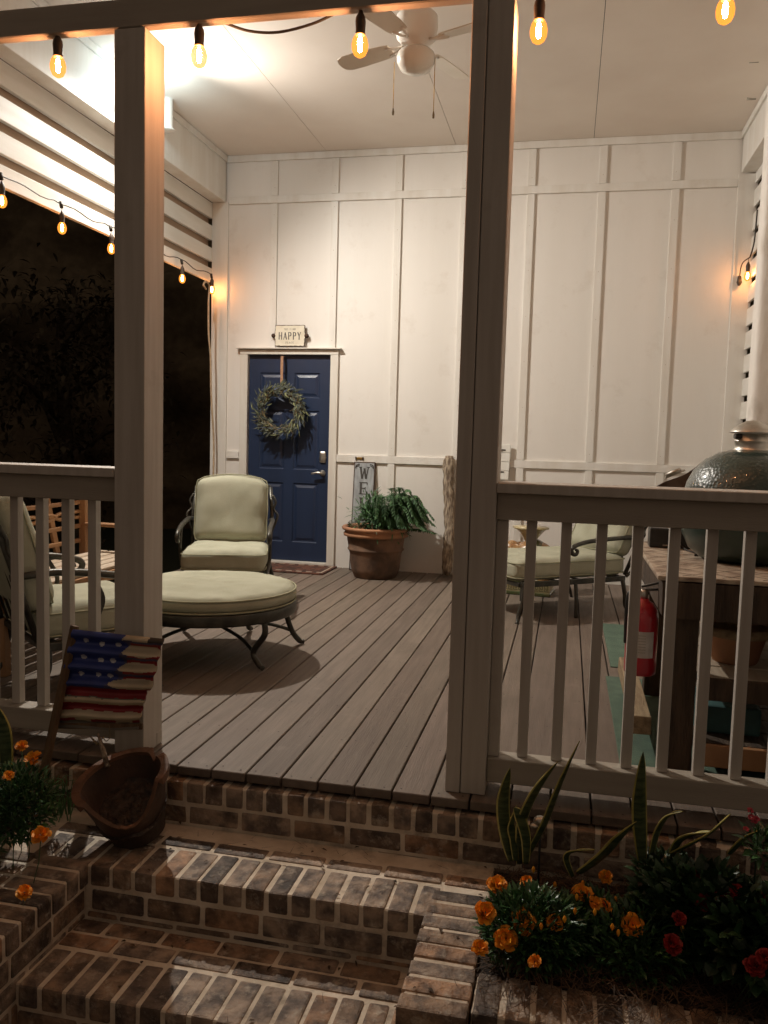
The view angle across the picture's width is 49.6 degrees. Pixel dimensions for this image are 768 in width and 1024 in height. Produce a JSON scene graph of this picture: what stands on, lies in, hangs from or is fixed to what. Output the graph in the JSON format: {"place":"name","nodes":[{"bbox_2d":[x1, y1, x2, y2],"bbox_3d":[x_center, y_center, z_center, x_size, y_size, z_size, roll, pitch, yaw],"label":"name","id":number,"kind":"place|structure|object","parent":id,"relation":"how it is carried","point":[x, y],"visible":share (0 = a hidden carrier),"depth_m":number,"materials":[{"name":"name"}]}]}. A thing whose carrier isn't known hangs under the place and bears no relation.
{"place":"outdoors","nodes":[
{"label":"outdoors","id":0,"kind":"place"},
{"bbox_2d":[0,58,103,128],"label":"sky","id":1,"kind":"structure","parent":0,"point":[0,58],"materials":[{"name":"black"}]},
{"bbox_2d":[31,520,196,582],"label":"ground","id":2,"kind":"structure","parent":0,"point":[170,558],"depth_m":13.70,"materials":[{"name":"black"}]},
{"bbox_2d":[0,243,200,544],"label":"garden tree","id":3,"kind":"object","parent":2,"relation":"on","point":[64,428],"visible":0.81,"depth_m":13.48,"materials":[{"name":"black plant"}]},
{"bbox_2d":[0,129,761,528],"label":"tree","id":4,"kind":"object","parent":2,"relation":"on","point":[26,227],"visible":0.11,"depth_m":16.29,"materials":[{"name":"plant"}]},
{"bbox_2d":[0,567,767,844],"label":"deck floor","id":5,"kind":"structure","parent":0,"point":[349,696],"depth_m":3.95,"materials":[{"name":"brown wood"}]},
{"bbox_2d":[0,498,114,676],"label":"garden bench","id":6,"kind":"object","parent":5,"relation":"on","point":[107,560],"visible":0.33,"depth_m":5.35,"materials":[{"name":"brown wood"}]},
{"bbox_2d":[0,496,163,701],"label":"patio chair","id":7,"kind":"object","parent":5,"relation":"on","point":[81,603],"visible":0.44,"depth_m":3.74,"materials":[{"name":"beige fabric"}]},
{"bbox_2d":[114,27,164,751],"bbox_3d":[-0.936,-0.407,3.180,0.128,2.692,0.152,3,5,12],"label":"porch post","id":8,"kind":"object","parent":5,"relation":"on","point":[139,77],"visible":0.88,"depth_m":3.11,"materials":[{"name":"paint"}]},
{"bbox_2d":[0,462,114,738],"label":"porch railing","id":9,"kind":"object","parent":8,"relation":"attached to","point":[67,485],"visible":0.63,"depth_m":3.31,"materials":[{"name":"paint"}]},
{"bbox_2d":[0,0,472,43],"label":"porch beam","id":10,"kind":"structure","parent":8,"relation":"on","point":[108,17],"depth_m":2.96,"materials":[{"name":"paint"}]},
{"bbox_2d":[50,0,734,77],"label":"string light","id":11,"kind":"object","parent":10,"relation":"hanging from","point":[725,11],"visible":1,"depth_m":2.83,"materials":[{"name":"yellow glass"}]},
{"bbox_2d":[175,474,278,574],"bbox_3d":[-1.138,0.207,6.075,0.704,0.953,0.820,1,5,-5],"label":"patio chair","id":12,"kind":"object","parent":5,"relation":"on","point":[228,518],"visible":0.93,"depth_m":6.20,"materials":[{"name":"beige fabric"}]},
{"bbox_2d":[162,570,304,670],"bbox_3d":[-0.968,0.587,4.765,0.972,0.435,1.118,3,5,12],"label":"ottoman","id":13,"kind":"object","parent":5,"relation":"on","point":[209,599],"visible":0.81,"depth_m":4.39,"materials":[{"name":"beige fabric"}]},
{"bbox_2d":[265,562,336,574],"bbox_3d":[-0.953,0.526,7.877,0.920,0.016,0.480,3,5,12],"label":"doormat","id":14,"kind":"object","parent":5,"relation":"on","point":[301,568],"visible":0.65,"depth_m":7.81,"materials":[{"name":"red fabric"}]},
{"bbox_2d":[349,462,375,569],"bbox_3d":[-0.205,0.044,7.877,0.208,1.042,0.029,3,-1,12],"label":"welcome board","id":15,"kind":"object","parent":5,"relation":"on","point":[364,476],"visible":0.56,"depth_m":7.88,"materials":[{"name":"white wood"}]},
{"bbox_2d":[342,523,410,579],"bbox_3d":[-0.077,0.358,7.536,0.624,0.462,0.624,3,5,12],"label":"terracotta planter","id":16,"kind":"object","parent":5,"relation":"on","point":[371,558],"visible":0.91,"depth_m":7.33,"materials":[{"name":"orange ceramic"}]},
{"bbox_2d":[341,486,436,543],"bbox_3d":[0.078,0.050,7.468,0.764,0.564,0.841,-3,7,-44],"label":"fern plant","id":17,"kind":"object","parent":16,"relation":"in","point":[403,510],"visible":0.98,"depth_m":7.31,"materials":[{"name":"green plant"}]},
{"bbox_2d":[442,456,454,575],"bbox_3d":[0.598,0.033,7.653,0.129,1.101,0.205,1,5,-11],"label":"driftwood pole","id":18,"kind":"object","parent":5,"relation":"on","point":[448,466],"visible":0.89,"depth_m":7.60,"materials":[{"name":"beige wood"}]},
{"bbox_2d":[445,0,518,794],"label":"porch post","id":19,"kind":"object","parent":5,"relation":"on","point":[493,65],"visible":0.95,"depth_m":2.83,"materials":[{"name":"paint"}]},
{"bbox_2d":[486,481,767,813],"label":"porch railing","id":20,"kind":"object","parent":19,"relation":"attached to","point":[675,510],"visible":1,"depth_m":2.83,"materials":[{"name":"paint"}]},
{"bbox_2d":[210,131,757,585],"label":"house wall","id":21,"kind":"structure","parent":5,"relation":"on","point":[628,306],"depth_m":7.58,"materials":[{"name":"white"}]},
{"bbox_2d":[0,0,227,281],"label":"slatted header","id":22,"kind":"object","parent":21,"relation":"attached to","point":[54,147],"visible":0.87,"depth_m":5.79,"materials":[{"name":"paint"}]},
{"bbox_2d":[0,172,214,293],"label":"string light","id":23,"kind":"object","parent":22,"relation":"hanging from","point":[62,228],"visible":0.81,"depth_m":5.60,"materials":[{"name":"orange glass"}]},
{"bbox_2d":[164,96,174,132],"bbox_3d":[-1.756,-3.199,6.522,0.124,0.314,0.363,3,5,12],"label":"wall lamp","id":24,"kind":"object","parent":22,"relation":"attached to","point":[168,116],"visible":0.56,"depth_m":6.61,"materials":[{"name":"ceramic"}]},
{"bbox_2d":[203,281,214,474],"bbox_3d":[-1.667,-1.200,7.900,0.018,1.930,0.284,3,5,12],"label":"hanging cord","id":25,"kind":"object","parent":22,"relation":"hanging from","point":[204,282],"visible":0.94,"depth_m":7.93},
{"bbox_2d":[248,355,330,561],"bbox_3d":[-0.932,-0.518,8.075,0.826,1.986,0.112,3,5,12],"label":"door","id":26,"kind":"structure","parent":21,"relation":"in","point":[296,469],"depth_m":8.08,"materials":[{"name":"blue paint"}]},
{"bbox_2d":[251,356,308,439],"bbox_3d":[-0.994,-1.085,7.941,0.599,0.810,0.169,3,5,12],"label":"wreath","id":27,"kind":"object","parent":26,"relation":"hanging from","point":[282,388],"visible":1,"depth_m":7.93,"materials":[{"name":"green plant"}]},
{"bbox_2d":[271,325,308,346],"bbox_3d":[-0.897,-1.681,7.923,0.374,0.202,0.020,3,5,12],"label":"happy sign","id":28,"kind":"object","parent":21,"relation":"attached to","point":[290,335],"visible":1,"depth_m":7.92,"materials":[{"name":"white wood"}]},
{"bbox_2d":[500,444,510,479],"bbox_3d":[1.017,-0.463,7.588,0.260,0.325,0.028,5,1,12],"label":"shiplap plaque","id":29,"kind":"object","parent":21,"relation":"attached to","point":[505,456],"visible":0.33,"depth_m":7.57,"materials":[{"name":"white wood"}]},
{"bbox_2d":[740,85,767,419],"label":"slatted screen","id":30,"kind":"object","parent":21,"relation":"attached to","point":[753,132],"visible":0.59,"depth_m":6.81,"materials":[{"name":"paint"}]},
{"bbox_2d":[736,210,757,285],"bbox_3d":[3.009,-2.173,6.862,0.058,0.561,0.274,1,5,-8],"label":"string light","id":31,"kind":"object","parent":30,"relation":"attached to","point":[747,275],"visible":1,"depth_m":6.85,"materials":[{"name":"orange glass"}]},
{"bbox_2d":[506,525,553,596],"bbox_3d":[1.178,0.395,6.946,0.477,0.558,0.304,3,5,18],"label":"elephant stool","id":32,"kind":"object","parent":5,"relation":"on","point":[546,591],"visible":0.25,"depth_m":6.85,"materials":[{"name":"beige ceramic"}]},
{"bbox_2d":[507,523,647,624],"bbox_3d":[1.322,0.306,6.289,1.249,0.885,0.743,-1,6,-27],"label":"chaise lounge","id":33,"kind":"object","parent":5,"relation":"on","point":[583,546],"visible":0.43,"depth_m":6.05,"materials":[{"name":"beige fabric"}]},
{"bbox_2d":[603,623,624,667],"bbox_3d":[1.561,0.833,5.208,0.331,0.006,1.160,3,5,12],"label":"green mat","id":34,"kind":"object","parent":5,"relation":"on","point":[614,637],"visible":0.24,"depth_m":5.25,"materials":[{"name":"green fabric"}]},
{"bbox_2d":[606,676,765,778],"bbox_3d":[1.396,0.953,3.780,0.695,0.007,1.290,3,5,12],"label":"green mat","id":35,"kind":"object","parent":5,"relation":"on","point":[645,744],"visible":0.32,"depth_m":3.57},
{"bbox_2d":[619,541,767,772],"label":"grill table","id":36,"kind":"object","parent":5,"relation":"on","point":[688,617],"visible":0.48,"depth_m":3.15,"materials":[{"name":"wood"},{"name":"ceramic tile"}]},
{"bbox_2d":[623,582,658,676],"bbox_3d":[1.009,0.452,3.265,0.131,0.369,0.123,3,5,12],"label":"fire extinguisher","id":37,"kind":"object","parent":36,"relation":"attached to","point":[647,640],"visible":0.68,"depth_m":3.22,"materials":[{"name":"metal"}]},
{"bbox_2d":[647,527,696,555],"bbox_3d":[1.344,0.132,3.863,0.194,0.094,0.361,3,5,12],"label":"black box","id":38,"kind":"object","parent":36,"relation":"on","point":[658,537],"visible":0.64,"depth_m":3.94,"materials":[{"name":"plastic"}]},
{"bbox_2d":[656,458,706,487],"bbox_3d":[1.418,-0.106,4.032,0.328,0.321,0.037,6,7,42],"label":"grill shelf","id":39,"kind":"object","parent":36,"relation":"on","point":[680,481],"visible":0.27,"depth_m":4.02,"materials":[{"name":"brown wood"}]},
{"bbox_2d":[665,468,684,478],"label":"steel tongs","id":40,"kind":"object","parent":39,"relation":"on","point":[673,472],"visible":1,"depth_m":4.09,"materials":[{"name":"silver metal"}]},
{"bbox_2d":[681,420,767,564],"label":"egg grill","id":41,"kind":"object","parent":36,"relation":"on","point":[742,464],"visible":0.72,"depth_m":3.41,"materials":[{"name":"green ceramic"}]},
{"bbox_2d":[694,695,761,736],"bbox_3d":[1.374,0.805,3.377,0.240,0.109,0.280,3,5,12],"label":"storage tub","id":42,"kind":"object","parent":36,"relation":"on","point":[719,717],"visible":0.33,"depth_m":3.24,"materials":[{"name":"plastic"}]},
{"bbox_2d":[711,622,767,665],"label":"terracotta bowl","id":43,"kind":"object","parent":36,"relation":"on","point":[724,639],"visible":0.64,"depth_m":3.30,"materials":[{"name":"brown ceramic"}]},
{"bbox_2d":[746,62,767,424],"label":"porch column","id":44,"kind":"structure","parent":5,"relation":"on","point":[757,402],"depth_m":5.49,"materials":[{"name":"white paint"}]},
{"bbox_2d":[0,815,767,1020],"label":"garden soil","id":45,"kind":"structure","parent":0,"point":[674,1001],"depth_m":2.28,"materials":[{"name":"brown soil"}]},
{"bbox_2d":[0,709,12,780],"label":"snake plant","id":46,"kind":"object","parent":45,"relation":"on","point":[6,745],"visible":0.51,"depth_m":2.92,"materials":[{"name":"green plant"}]},
{"bbox_2d":[0,740,64,905],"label":"marigold plant","id":47,"kind":"object","parent":45,"relation":"on","point":[17,792],"visible":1,"depth_m":2.74,"materials":[{"name":"green plant"}]},
{"bbox_2d":[530,815,542,894],"bbox_3d":[0.493,1.110,2.670,0.058,0.276,0.044,3,5,12],"label":"garden ornament","id":48,"kind":"object","parent":45,"relation":"on","point":[536,821],"visible":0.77,"depth_m":2.66,"materials":[{"name":"brown metal"}]},
{"bbox_2d":[496,741,579,864],"bbox_3d":[0.481,0.902,2.572,0.278,0.484,0.108,6,7,43],"label":"snake plant","id":49,"kind":"object","parent":45,"relation":"on","point":[518,845],"visible":1,"depth_m":2.61,"materials":[{"name":"green plant"}]},
{"bbox_2d":[471,866,620,983],"bbox_3d":[0.454,1.203,2.350,0.475,0.301,0.336,1,5,-9],"label":"marigold plant","id":50,"kind":"object","parent":45,"relation":"on","point":[531,922],"visible":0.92,"depth_m":2.31,"materials":[{"name":"green plant"}]},
{"bbox_2d":[468,864,767,1023],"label":"pine straw","id":51,"kind":"object","parent":45,"relation":"on","point":[662,1000],"visible":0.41,"depth_m":2.21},
{"bbox_2d":[571,869,697,991],"bbox_3d":[0.676,1.215,2.354,0.392,0.265,0.302,6,7,43],"label":"marigold plant","id":52,"kind":"object","parent":45,"relation":"on","point":[631,925],"visible":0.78,"depth_m":2.30,"materials":[{"name":"green plant"}]},
{"bbox_2d":[623,845,695,885],"bbox_3d":[0.842,1.138,2.523,0.205,0.267,0.212,0,5,-15],"label":"plant","id":53,"kind":"object","parent":45,"relation":"on","point":[660,853],"visible":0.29,"depth_m":2.52,"materials":[{"name":"green plant"}]},
{"bbox_2d":[563,752,756,876],"bbox_3d":[0.806,0.921,2.451,0.532,0.462,0.135,3,5,12],"label":"snake plant","id":54,"kind":"object","parent":45,"relation":"on","point":[638,825],"visible":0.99,"depth_m":2.46,"materials":[{"name":"green plant"}]},
{"bbox_2d":[616,852,767,1014],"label":"red geranium","id":55,"kind":"object","parent":45,"relation":"on","point":[716,908],"visible":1,"depth_m":2.26,"materials":[{"name":"green plant"}]},
{"bbox_2d":[731,807,767,882],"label":"pink flower stalk","id":56,"kind":"object","parent":55,"relation":"on","point":[757,837],"visible":0.98,"depth_m":2.36,"materials":[{"name":"green plant"}]},
{"bbox_2d":[44,0,767,155],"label":"ceiling","id":57,"kind":"structure","parent":0,"point":[602,68],"depth_m":6.13,"materials":[{"name":"paint"}]},
{"bbox_2d":[337,8,471,118],"bbox_3d":[0.186,-2.674,4.777,0.827,0.806,0.827,1,5,-11],"label":"ceiling fan","id":58,"kind":"object","parent":57,"relation":"hanging from","point":[415,31],"visible":0.87,"depth_m":4.70,"materials":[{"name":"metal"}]},
{"bbox_2d":[502,591,630,808],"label":"deck joists","id":59,"kind":"object","parent":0,"point":[583,693],"depth_m":4.72,"materials":[{"name":"black wood"}]},
{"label":"brick path","id":60,"kind":"structure","parent":0,"visible":0},
{"bbox_2d":[0,753,767,1023],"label":"brick steps","id":61,"kind":"structure","parent":60,"relation":"on","point":[234,898],"depth_m":2.69,"materials":[{"name":"brown brick"}]},
{"bbox_2d":[50,775,74,821],"bbox_3d":[-1.172,1.032,2.983,0.226,0.180,0.078,3,5,12],"label":"grass tuft","id":62,"kind":"object","parent":61,"relation":"on","point":[61,808],"visible":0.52,"depth_m":2.98,"materials":[{"name":"green plant"}]},
{"bbox_2d":[29,625,164,828],"bbox_3d":[-1.063,0.811,3.094,0.487,0.757,0.166,1,5,-2],"label":"tin flag","id":63,"kind":"object","parent":61,"relation":"on","point":[106,681],"visible":1,"depth_m":3.09,"materials":[{"name":"multicoloured metal"}]},
{"bbox_2d":[71,747,169,849],"bbox_3d":[-0.936,1.029,2.968,0.333,0.309,0.270,0,5,-13],"label":"broken pot","id":64,"kind":"object","parent":61,"relation":"on","point":[120,800],"visible":1,"depth_m":2.97,"materials":[{"name":"ceramic"}]},
{"bbox_2d":[470,974,767,1023],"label":"garden wall","id":65,"kind":"structure","parent":60,"relation":"on","point":[504,1010],"depth_m":2.15,"materials":[{"name":"brick"}]}
]}

